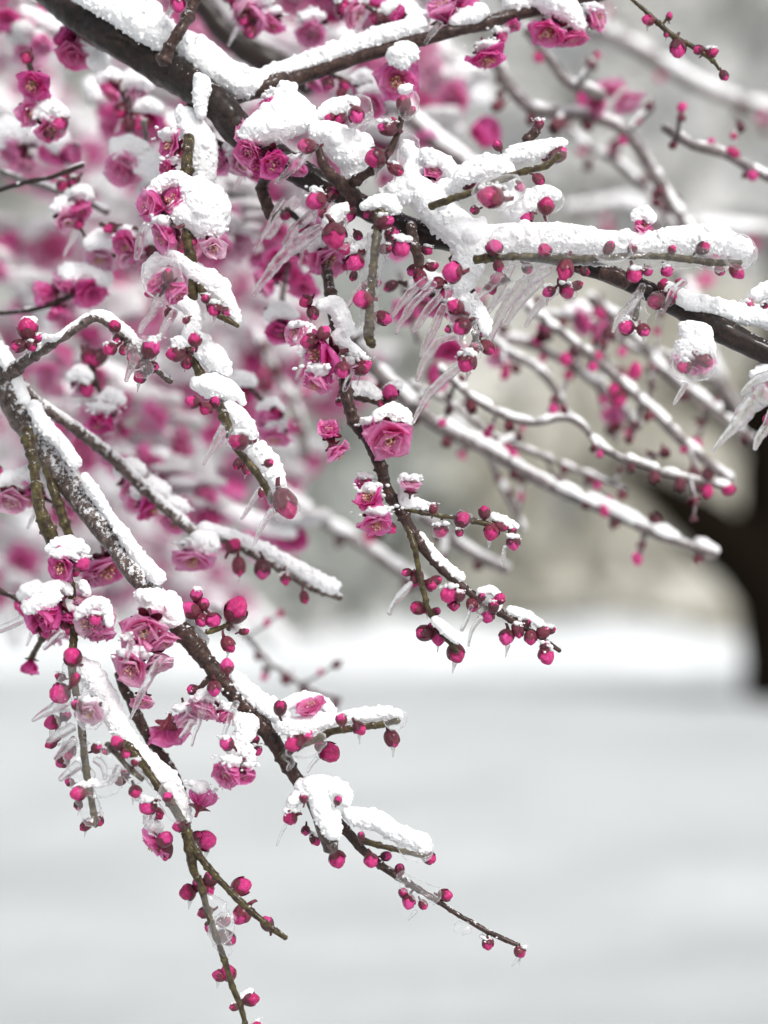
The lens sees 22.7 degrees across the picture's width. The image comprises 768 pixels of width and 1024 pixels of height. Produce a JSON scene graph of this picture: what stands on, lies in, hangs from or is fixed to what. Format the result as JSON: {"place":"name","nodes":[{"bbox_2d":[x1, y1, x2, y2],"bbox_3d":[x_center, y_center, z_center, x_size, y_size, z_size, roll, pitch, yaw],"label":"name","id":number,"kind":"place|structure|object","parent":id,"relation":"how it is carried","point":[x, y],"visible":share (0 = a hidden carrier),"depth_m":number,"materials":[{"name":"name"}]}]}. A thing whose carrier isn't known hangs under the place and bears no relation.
{"place":"outdoors","nodes":[
{"label":"outdoors","id":0,"kind":"place"},
{"bbox_2d":[0,565,22,648],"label":"flowering branch","id":1,"kind":"object","parent":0,"point":[13,637],"visible":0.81,"depth_m":1.48,"materials":[{"name":"white"}]},
{"bbox_2d":[0,308,35,380],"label":"flowering branch","id":2,"kind":"object","parent":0,"point":[8,332],"visible":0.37,"depth_m":2.11,"materials":[{"name":"pink plant"}]},
{"bbox_2d":[0,518,49,578],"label":"flowering branch","id":3,"kind":"object","parent":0,"point":[20,552],"visible":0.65,"depth_m":1.57,"materials":[{"name":"pink plant"}]},
{"bbox_2d":[0,0,62,70],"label":"flowering branch","id":4,"kind":"object","parent":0,"point":[25,25],"visible":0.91,"depth_m":1.17,"materials":[{"name":"pink"}]},
{"bbox_2d":[0,115,81,175],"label":"flowering branch","id":5,"kind":"object","parent":4,"relation":"attached to","point":[16,143],"visible":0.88,"depth_m":1.15,"materials":[{"name":"pink plant"}]},
{"bbox_2d":[0,8,63,93],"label":"flowering branch","id":6,"kind":"object","parent":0,"point":[52,66],"visible":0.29,"depth_m":2.06,"materials":[{"name":"pink"}]},
{"bbox_2d":[0,214,94,307],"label":"flowering branch","id":7,"kind":"object","parent":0,"point":[39,243],"visible":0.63,"depth_m":1.52,"materials":[{"name":"pink plant"}]},
{"bbox_2d":[0,555,102,600],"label":"flowering branch","id":8,"kind":"object","parent":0,"point":[20,578],"visible":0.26,"depth_m":1.50,"materials":[{"name":"pink"}]},
{"bbox_2d":[0,91,109,179],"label":"flowering branch","id":9,"kind":"object","parent":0,"point":[92,149],"visible":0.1,"depth_m":1.94,"materials":[{"name":"pink plant"}]},
{"bbox_2d":[0,106,112,201],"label":"flowering branch","id":10,"kind":"object","parent":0,"point":[97,184],"visible":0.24,"depth_m":1.64,"materials":[{"name":"pink plant"}]},
{"bbox_2d":[0,408,120,511],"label":"flowering branch","id":11,"kind":"object","parent":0,"point":[108,487],"visible":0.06,"depth_m":2.02,"materials":[{"name":"white"}]},
{"bbox_2d":[18,513,129,613],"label":"flowering branch","id":12,"kind":"object","parent":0,"point":[23,521],"visible":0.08,"depth_m":1.80,"materials":[{"name":"white"}]},
{"bbox_2d":[10,87,139,197],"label":"flowering branch","id":13,"kind":"object","parent":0,"point":[83,121],"visible":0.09,"depth_m":1.96,"materials":[{"name":"white"}]},
{"bbox_2d":[0,240,151,387],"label":"flowering branch","id":14,"kind":"object","parent":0,"point":[19,282],"visible":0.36,"depth_m":1.42,"materials":[{"name":"white"}]},
{"bbox_2d":[5,291,141,356],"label":"flowering branch","id":15,"kind":"object","parent":14,"relation":"on","point":[95,335],"visible":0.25,"depth_m":1.43,"materials":[{"name":"white"}]},
{"bbox_2d":[1,445,152,558],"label":"flowering branch","id":16,"kind":"object","parent":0,"point":[16,456],"visible":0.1,"depth_m":1.90,"materials":[{"name":"white"}]},
{"bbox_2d":[0,437,92,536],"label":"flowering branch","id":17,"kind":"object","parent":16,"relation":"attached to","point":[6,445],"visible":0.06,"depth_m":1.89,"materials":[{"name":"pink"}]},
{"bbox_2d":[30,343,135,478],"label":"flowering branch","id":18,"kind":"object","parent":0,"point":[51,369],"visible":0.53,"depth_m":1.32,"materials":[{"name":"pink"}]},
{"bbox_2d":[51,190,137,259],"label":"flowering branch","id":19,"kind":"object","parent":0,"point":[94,219],"visible":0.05,"depth_m":1.84,"materials":[{"name":"pink"}]},
{"bbox_2d":[71,536,138,616],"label":"flowering branch","id":20,"kind":"object","parent":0,"point":[126,602],"visible":0.13,"depth_m":1.82,"materials":[{"name":"pink"}]},
{"bbox_2d":[82,76,182,162],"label":"flowering branch","id":21,"kind":"object","parent":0,"point":[108,120],"visible":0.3,"depth_m":1.27,"materials":[{"name":"pink"}]},
{"bbox_2d":[84,360,204,456],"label":"flowering branch","id":22,"kind":"object","parent":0,"point":[173,434],"visible":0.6,"depth_m":1.35,"materials":[{"name":"pink"}]},
{"bbox_2d":[105,186,227,285],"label":"flowering branch","id":23,"kind":"object","parent":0,"point":[120,200],"visible":0.14,"depth_m":1.87,"materials":[{"name":"white"}]},
{"bbox_2d":[112,266,237,368],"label":"flowering branch","id":24,"kind":"object","parent":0,"point":[124,275],"visible":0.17,"depth_m":1.75,"materials":[{"name":"pink plant"}]},
{"bbox_2d":[135,163,238,265],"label":"flowering branch","id":25,"kind":"object","parent":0,"point":[203,258],"visible":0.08,"depth_m":1.17,"materials":[{"name":"pink"}]},
{"bbox_2d":[205,173,305,268],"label":"flowering branch","id":26,"kind":"object","parent":25,"relation":"on","point":[251,221],"visible":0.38,"depth_m":1.21,"materials":[{"name":"pink"}]},
{"bbox_2d":[125,341,278,432],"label":"flowering branch","id":27,"kind":"object","parent":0,"point":[181,378],"visible":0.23,"depth_m":1.65,"materials":[{"name":"pink"}]},
{"bbox_2d":[161,538,297,652],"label":"flowering branch","id":28,"kind":"object","parent":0,"point":[219,574],"visible":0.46,"depth_m":2.15,"materials":[{"name":"pink"}]},
{"bbox_2d":[114,502,258,632],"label":"flowering branch","id":29,"kind":"object","parent":28,"relation":"attached to","point":[156,541],"visible":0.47,"depth_m":2.12,"materials":[{"name":"pink"}]},
{"bbox_2d":[133,442,332,561],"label":"flowering branch","id":30,"kind":"object","parent":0,"point":[282,533],"visible":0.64,"depth_m":1.26,"materials":[{"name":"white"}]},
{"bbox_2d":[113,448,226,534],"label":"flowering branch","id":31,"kind":"object","parent":30,"relation":"on","point":[187,487],"visible":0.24,"depth_m":1.24,"materials":[{"name":"pink"}]},
{"bbox_2d":[211,597,342,708],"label":"flowering branch","id":32,"kind":"object","parent":30,"relation":"attached to","point":[287,678],"visible":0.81,"depth_m":1.26,"materials":[{"name":"pink"}]},
{"bbox_2d":[164,354,327,478],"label":"flowering branch","id":33,"kind":"object","parent":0,"point":[314,459],"visible":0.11,"depth_m":1.68,"materials":[{"name":"pink"}]},
{"bbox_2d":[186,0,314,96],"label":"flowering branch","id":34,"kind":"object","parent":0,"point":[218,24],"visible":0.57,"depth_m":1.25,"materials":[{"name":"brown plant"}]},
{"bbox_2d":[198,293,306,382],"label":"flowering branch","id":35,"kind":"object","parent":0,"point":[246,350],"visible":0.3,"depth_m":1.79,"materials":[{"name":"pink"}]},
{"bbox_2d":[74,228,215,353],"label":"flowering branch","id":36,"kind":"object","parent":35,"relation":"attached to","point":[127,305],"visible":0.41,"depth_m":1.73,"materials":[{"name":"white"}]},
{"bbox_2d":[193,437,311,512],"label":"flowering branch","id":37,"kind":"object","parent":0,"point":[224,455],"visible":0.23,"depth_m":1.56,"materials":[{"name":"pink"}]},
{"bbox_2d":[198,328,310,503],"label":"flowering branch","id":38,"kind":"object","parent":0,"point":[234,490],"visible":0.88,"depth_m":1.39,"materials":[{"name":"pink"}]},
{"bbox_2d":[222,249,331,334],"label":"flowering branch","id":39,"kind":"object","parent":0,"point":[240,277],"visible":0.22,"depth_m":2.09,"materials":[{"name":"pink"}]},
{"bbox_2d":[210,10,350,103],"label":"flowering branch","id":40,"kind":"object","parent":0,"point":[286,42],"visible":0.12,"depth_m":1.73,"materials":[{"name":"white"}]},
{"bbox_2d":[240,98,340,173],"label":"flowering branch","id":41,"kind":"object","parent":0,"point":[250,107],"visible":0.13,"depth_m":1.62,"materials":[{"name":"pink plant"}]},
{"bbox_2d":[256,143,331,218],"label":"flowering branch","id":42,"kind":"object","parent":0,"point":[286,189],"visible":0.15,"depth_m":1.50,"materials":[{"name":"pink plant"}]},
{"bbox_2d":[237,343,401,419],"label":"flowering branch","id":43,"kind":"object","parent":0,"point":[324,407],"visible":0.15,"depth_m":1.99,"materials":[{"name":"pink plant"}]},
{"bbox_2d":[270,486,427,591],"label":"flowering branch","id":44,"kind":"object","parent":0,"point":[370,547],"visible":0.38,"depth_m":1.36,"materials":[{"name":"white"}]},
{"bbox_2d":[0,669,767,1023],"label":"ground","id":45,"kind":"structure","parent":0,"point":[598,843],"depth_m":8.29,"materials":[{"name":"white snow"}]},
{"bbox_2d":[0,256,489,638],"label":"undergrowth","id":46,"kind":"object","parent":45,"relation":"on","point":[366,602],"visible":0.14,"depth_m":27.79,"materials":[{"name":"grey plant"}]},
{"bbox_2d":[0,617,742,676],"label":"snow bank","id":47,"kind":"structure","parent":45,"relation":"on","point":[594,644],"depth_m":20.99,"materials":[{"name":"white snow"}]},
{"bbox_2d":[0,0,767,638],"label":"snowy wood","id":48,"kind":"object","parent":45,"relation":"on","point":[700,184],"visible":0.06,"depth_m":34.66,"materials":[{"name":"grey plant"}]},
{"bbox_2d":[411,253,766,637],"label":"thicket","id":49,"kind":"object","parent":45,"relation":"on","point":[698,598],"visible":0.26,"depth_m":27.82,"materials":[{"name":"beige plant"}]},
{"bbox_2d":[593,216,767,703],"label":"leaning tree","id":50,"kind":"object","parent":45,"relation":"on","point":[736,568],"visible":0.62,"depth_m":13.17,"materials":[{"name":"black plant"}]},
{"bbox_2d":[325,23,474,119],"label":"flowering branch","id":51,"kind":"object","parent":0,"point":[423,97],"visible":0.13,"depth_m":1.54,"materials":[{"name":"pink"}]},
{"bbox_2d":[365,0,435,58],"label":"flowering branch","id":52,"kind":"object","parent":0,"point":[422,4],"visible":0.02,"depth_m":1.33,"materials":[{"name":"pink"}]},
{"bbox_2d":[279,0,440,48],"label":"flowering branch","id":53,"kind":"object","parent":52,"relation":"attached to","point":[327,7],"visible":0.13,"depth_m":1.38,"materials":[{"name":"pink plant"}]},
{"bbox_2d":[36,0,767,423],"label":"flowering branch","id":54,"kind":"object","parent":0,"point":[200,74],"visible":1,"depth_m":1.00,"materials":[{"name":"white plant"}]},
{"bbox_2d":[13,47,70,144],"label":"flowering branch","id":55,"kind":"object","parent":54,"relation":"attached to","point":[48,113],"visible":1,"depth_m":1.07,"materials":[{"name":"pink plant"}]},
{"bbox_2d":[0,168,109,214],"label":"flowering branch","id":56,"kind":"object","parent":54,"relation":"attached to","point":[101,207],"visible":0.59,"depth_m":1.13,"materials":[{"name":"white"}]},
{"bbox_2d":[52,26,110,72],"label":"flowering branch","id":57,"kind":"object","parent":54,"relation":"attached to","point":[74,52],"visible":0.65,"depth_m":1.07,"materials":[{"name":"pink plant"}]},
{"bbox_2d":[95,66,163,133],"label":"flowering branch","id":58,"kind":"object","parent":54,"relation":"on","point":[132,87],"visible":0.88,"depth_m":1.12,"materials":[{"name":"white plant"}]},
{"bbox_2d":[102,119,160,188],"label":"flowering branch","id":59,"kind":"object","parent":54,"relation":"attached to","point":[131,159],"visible":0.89,"depth_m":1.09,"materials":[{"name":"plant"}]},
{"bbox_2d":[99,221,171,272],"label":"flowering branch","id":60,"kind":"object","parent":54,"relation":"on","point":[123,238],"visible":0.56,"depth_m":1.07,"materials":[{"name":"pink plant"}]},
{"bbox_2d":[134,103,297,546],"bbox_3d":[-0.087,-0.115,1.006,0.090,0.268,0.077,0,-4,0],"label":"flowering branch","id":61,"kind":"object","parent":54,"relation":"attached to","point":[195,203],"visible":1,"depth_m":0.99,"materials":[{"name":"white"}]},
{"bbox_2d":[0,309,526,965],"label":"flowering branch","id":62,"kind":"object","parent":61,"relation":"attached to","point":[28,411],"visible":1,"depth_m":1.00,"materials":[{"name":"white plant"}]},
{"bbox_2d":[0,464,74,528],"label":"flowering branch","id":63,"kind":"object","parent":62,"relation":"attached to","point":[15,494],"visible":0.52,"depth_m":1.05,"materials":[{"name":"pink plant"}]},
{"bbox_2d":[66,344,126,435],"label":"flowering branch","id":64,"kind":"object","parent":62,"relation":"attached to","point":[106,410],"visible":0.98,"depth_m":1.10,"materials":[{"name":"pink plant"}]},
{"bbox_2d":[0,261,113,322],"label":"flowering branch","id":65,"kind":"object","parent":64,"relation":"on","point":[84,284],"visible":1,"depth_m":1.10,"materials":[{"name":"pink plant"}]},
{"bbox_2d":[49,169,117,271],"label":"flowering branch","id":66,"kind":"object","parent":65,"relation":"attached to","point":[71,210],"visible":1,"depth_m":1.09,"materials":[{"name":"white plant"}]},
{"bbox_2d":[0,534,287,1023],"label":"flowering branch","id":67,"kind":"object","parent":62,"relation":"attached to","point":[48,608],"visible":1,"depth_m":0.98,"materials":[{"name":"pink"}]},
{"bbox_2d":[0,579,69,646],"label":"flowering branch","id":68,"kind":"object","parent":67,"relation":"attached to","point":[27,590],"visible":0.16,"depth_m":1.05,"materials":[{"name":"white plant"}]},
{"bbox_2d":[113,457,193,534],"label":"flowering branch","id":69,"kind":"object","parent":62,"relation":"attached to","point":[148,509],"visible":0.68,"depth_m":1.10,"materials":[{"name":"white plant"}]},
{"bbox_2d":[209,126,258,190],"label":"flowering branch","id":70,"kind":"object","parent":54,"relation":"attached to","point":[228,163],"visible":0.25,"depth_m":1.06,"materials":[{"name":"pink plant"}]},
{"bbox_2d":[223,0,288,45],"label":"flowering branch","id":71,"kind":"object","parent":54,"relation":"attached to","point":[254,18],"visible":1,"depth_m":1.09,"materials":[{"name":"pink plant"}]},
{"bbox_2d":[229,370,296,446],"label":"flowering branch","id":72,"kind":"object","parent":54,"relation":"attached to","point":[271,422],"visible":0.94,"depth_m":1.12,"materials":[{"name":"pink plant"}]},
{"bbox_2d":[261,300,336,379],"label":"flowering branch","id":73,"kind":"object","parent":54,"relation":"attached to","point":[279,315],"visible":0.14,"depth_m":1.08,"materials":[{"name":"pink plant"}]},
{"bbox_2d":[283,211,348,277],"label":"flowering branch","id":74,"kind":"object","parent":54,"relation":"attached to","point":[318,248],"visible":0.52,"depth_m":1.05,"materials":[{"name":"pink plant"}]},
{"bbox_2d":[252,233,409,300],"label":"flowering branch","id":75,"kind":"object","parent":54,"relation":"attached to","point":[295,278],"visible":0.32,"depth_m":1.13,"materials":[{"name":"pink plant"}]},
{"bbox_2d":[305,46,385,118],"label":"flowering branch","id":76,"kind":"object","parent":54,"relation":"attached to","point":[361,83],"visible":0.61,"depth_m":1.10,"materials":[{"name":"pink plant"}]},
{"bbox_2d":[332,0,418,33],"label":"flowering branch","id":77,"kind":"object","parent":54,"relation":"attached to","point":[355,13],"visible":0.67,"depth_m":1.08,"materials":[{"name":"pink plant"}]},
{"bbox_2d":[284,254,560,673],"bbox_3d":[0.017,-0.038,0.997,0.139,0.244,0.080,-1,-4,18],"label":"flowering branch","id":78,"kind":"object","parent":54,"relation":"attached to","point":[383,431],"visible":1,"depth_m":1.00,"materials":[{"name":"pink plant"}]},
{"bbox_2d":[383,269,468,325],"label":"flowering branch","id":79,"kind":"object","parent":54,"relation":"attached to","point":[391,285],"visible":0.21,"depth_m":1.06,"materials":[{"name":"white plant"}]},
{"bbox_2d":[437,363,735,522],"bbox_3d":[0.121,-0.041,1.145,0.178,0.097,0.040,0,-4,0],"label":"flowering branch","id":80,"kind":"object","parent":54,"relation":"attached to","point":[705,480],"visible":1,"depth_m":1.14,"materials":[{"name":"white"}]},
{"bbox_2d":[631,0,728,80],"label":"flowering branch","id":81,"kind":"object","parent":54,"relation":"attached to","point":[678,45],"visible":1,"depth_m":1.03,"materials":[{"name":"pink plant"}]},
{"bbox_2d":[661,102,767,182],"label":"flowering branch","id":82,"kind":"object","parent":54,"relation":"attached to","point":[731,154],"visible":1,"depth_m":1.15,"materials":[{"name":"white"}]},
{"bbox_2d":[712,364,767,452],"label":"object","id":83,"kind":"object","parent":54,"relation":"attached to","point":[752,403],"visible":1,"depth_m":0.98,"materials":[{"name":"white"}]},
{"bbox_2d":[347,105,479,194],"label":"flowering branch","id":84,"kind":"object","parent":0,"point":[445,119],"visible":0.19,"depth_m":1.34,"materials":[{"name":"pink"}]},
{"bbox_2d":[359,25,489,115],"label":"flowering branch","id":85,"kind":"object","parent":84,"relation":"on","point":[448,76],"visible":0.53,"depth_m":1.34,"materials":[{"name":"white"}]},
{"bbox_2d":[335,67,491,106],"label":"flowering branch","id":86,"kind":"object","parent":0,"point":[482,97],"visible":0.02,"depth_m":1.67,"materials":[{"name":"white"}]},
{"bbox_2d":[388,98,500,184],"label":"flowering branch","id":87,"kind":"object","parent":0,"point":[485,131],"visible":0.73,"depth_m":1.26,"materials":[{"name":"white"}]},
{"bbox_2d":[125,0,767,617],"label":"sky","id":88,"kind":"structure","parent":0,"point":[564,52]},
{"bbox_2d":[410,379,626,499],"bbox_3d":[0.086,-0.045,1.223,0.139,0.079,0.036,0,-4,0],"label":"flowering branch","id":89,"kind":"object","parent":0,"point":[590,476],"visible":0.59,"depth_m":1.22,"materials":[{"name":"white"}]},
{"bbox_2d":[350,310,719,565],"bbox_3d":[0.089,-0.046,1.190,0.244,0.159,0.029,0,-4,-5],"label":"flowering branch","id":90,"kind":"object","parent":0,"point":[653,526],"visible":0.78,"depth_m":1.19,"materials":[{"name":"white"}]},
{"bbox_2d":[391,270,468,390],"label":"flowering branch","id":91,"kind":"object","parent":90,"relation":"attached to","point":[447,351],"visible":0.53,"depth_m":1.23,"materials":[{"name":"pink plant"}]},
{"bbox_2d":[483,336,574,413],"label":"flowering branch","id":92,"kind":"object","parent":90,"relation":"attached to","point":[505,349],"visible":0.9,"depth_m":1.23,"materials":[{"name":"white"}]},
{"bbox_2d":[476,289,642,433],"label":"flowering branch","id":93,"kind":"object","parent":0,"point":[612,416],"visible":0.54,"depth_m":1.28,"materials":[{"name":"pink"}]},
{"bbox_2d":[414,514,510,575],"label":"flowering branch","id":94,"kind":"object","parent":93,"relation":"attached to","point":[479,557],"visible":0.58,"depth_m":1.28,"materials":[{"name":"white"}]},
{"bbox_2d":[452,413,526,531],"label":"flowering branch","id":95,"kind":"object","parent":93,"relation":"attached to","point":[500,481],"visible":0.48,"depth_m":1.28,"materials":[{"name":"white"}]},
{"bbox_2d":[490,62,731,267],"bbox_3d":[0.145,-0.233,1.241,0.158,0.146,0.030,0,-4,-5],"label":"flowering branch","id":96,"kind":"object","parent":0,"point":[588,112],"visible":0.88,"depth_m":1.24,"materials":[{"name":"white"}]},
{"bbox_2d":[522,23,606,101],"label":"flowering branch","id":97,"kind":"object","parent":96,"relation":"attached to","point":[581,87],"visible":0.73,"depth_m":1.23,"materials":[{"name":"white"}]},
{"bbox_2d":[589,311,633,442],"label":"flowering branch","id":98,"kind":"object","parent":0,"point":[621,371],"visible":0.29,"depth_m":1.31,"materials":[{"name":"pink plant"}]},
{"bbox_2d":[561,121,676,225],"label":"flowering branch","id":99,"kind":"object","parent":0,"point":[611,154],"visible":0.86,"depth_m":1.39,"materials":[{"name":"white"}]},
{"bbox_2d":[524,296,734,490],"bbox_3d":[0.153,-0.073,1.193,0.131,0.124,0.027,0,-4,4],"label":"flowering branch","id":100,"kind":"object","parent":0,"point":[621,388],"visible":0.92,"depth_m":1.19,"materials":[{"name":"white"}]},
{"bbox_2d":[543,293,719,408],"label":"flowering branch","id":101,"kind":"object","parent":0,"point":[553,313],"visible":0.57,"depth_m":1.26,"materials":[{"name":"pink"}]},
{"bbox_2d":[587,291,755,446],"bbox_3d":[0.189,-0.094,1.263,0.112,0.103,0.021,0,-4,-7],"label":"flowering branch","id":102,"kind":"object","parent":101,"relation":"attached to","point":[603,311],"visible":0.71,"depth_m":1.26,"materials":[{"name":"white"}]},
{"bbox_2d":[562,296,609,341],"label":"flowering branch","id":103,"kind":"object","parent":102,"relation":"attached to","point":[581,309],"visible":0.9,"depth_m":1.26,"materials":[{"name":"pink plant"}]},
{"bbox_2d":[534,6,767,134],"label":"flowering branch","id":104,"kind":"object","parent":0,"point":[681,73],"visible":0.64,"depth_m":1.65,"materials":[{"name":"white"}]},
{"bbox_2d":[564,191,767,250],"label":"flowering branch","id":105,"kind":"object","parent":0,"point":[629,202],"visible":0.65,"depth_m":1.77,"materials":[{"name":"white"}]},
{"bbox_2d":[671,263,740,414],"bbox_3d":[0.268,-0.138,1.585,0.064,0.136,0.019,0,-4,0],"label":"icicle","id":106,"kind":"object","parent":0,"point":[705,279],"visible":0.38,"depth_m":1.58,"materials":[{"name":"white"}]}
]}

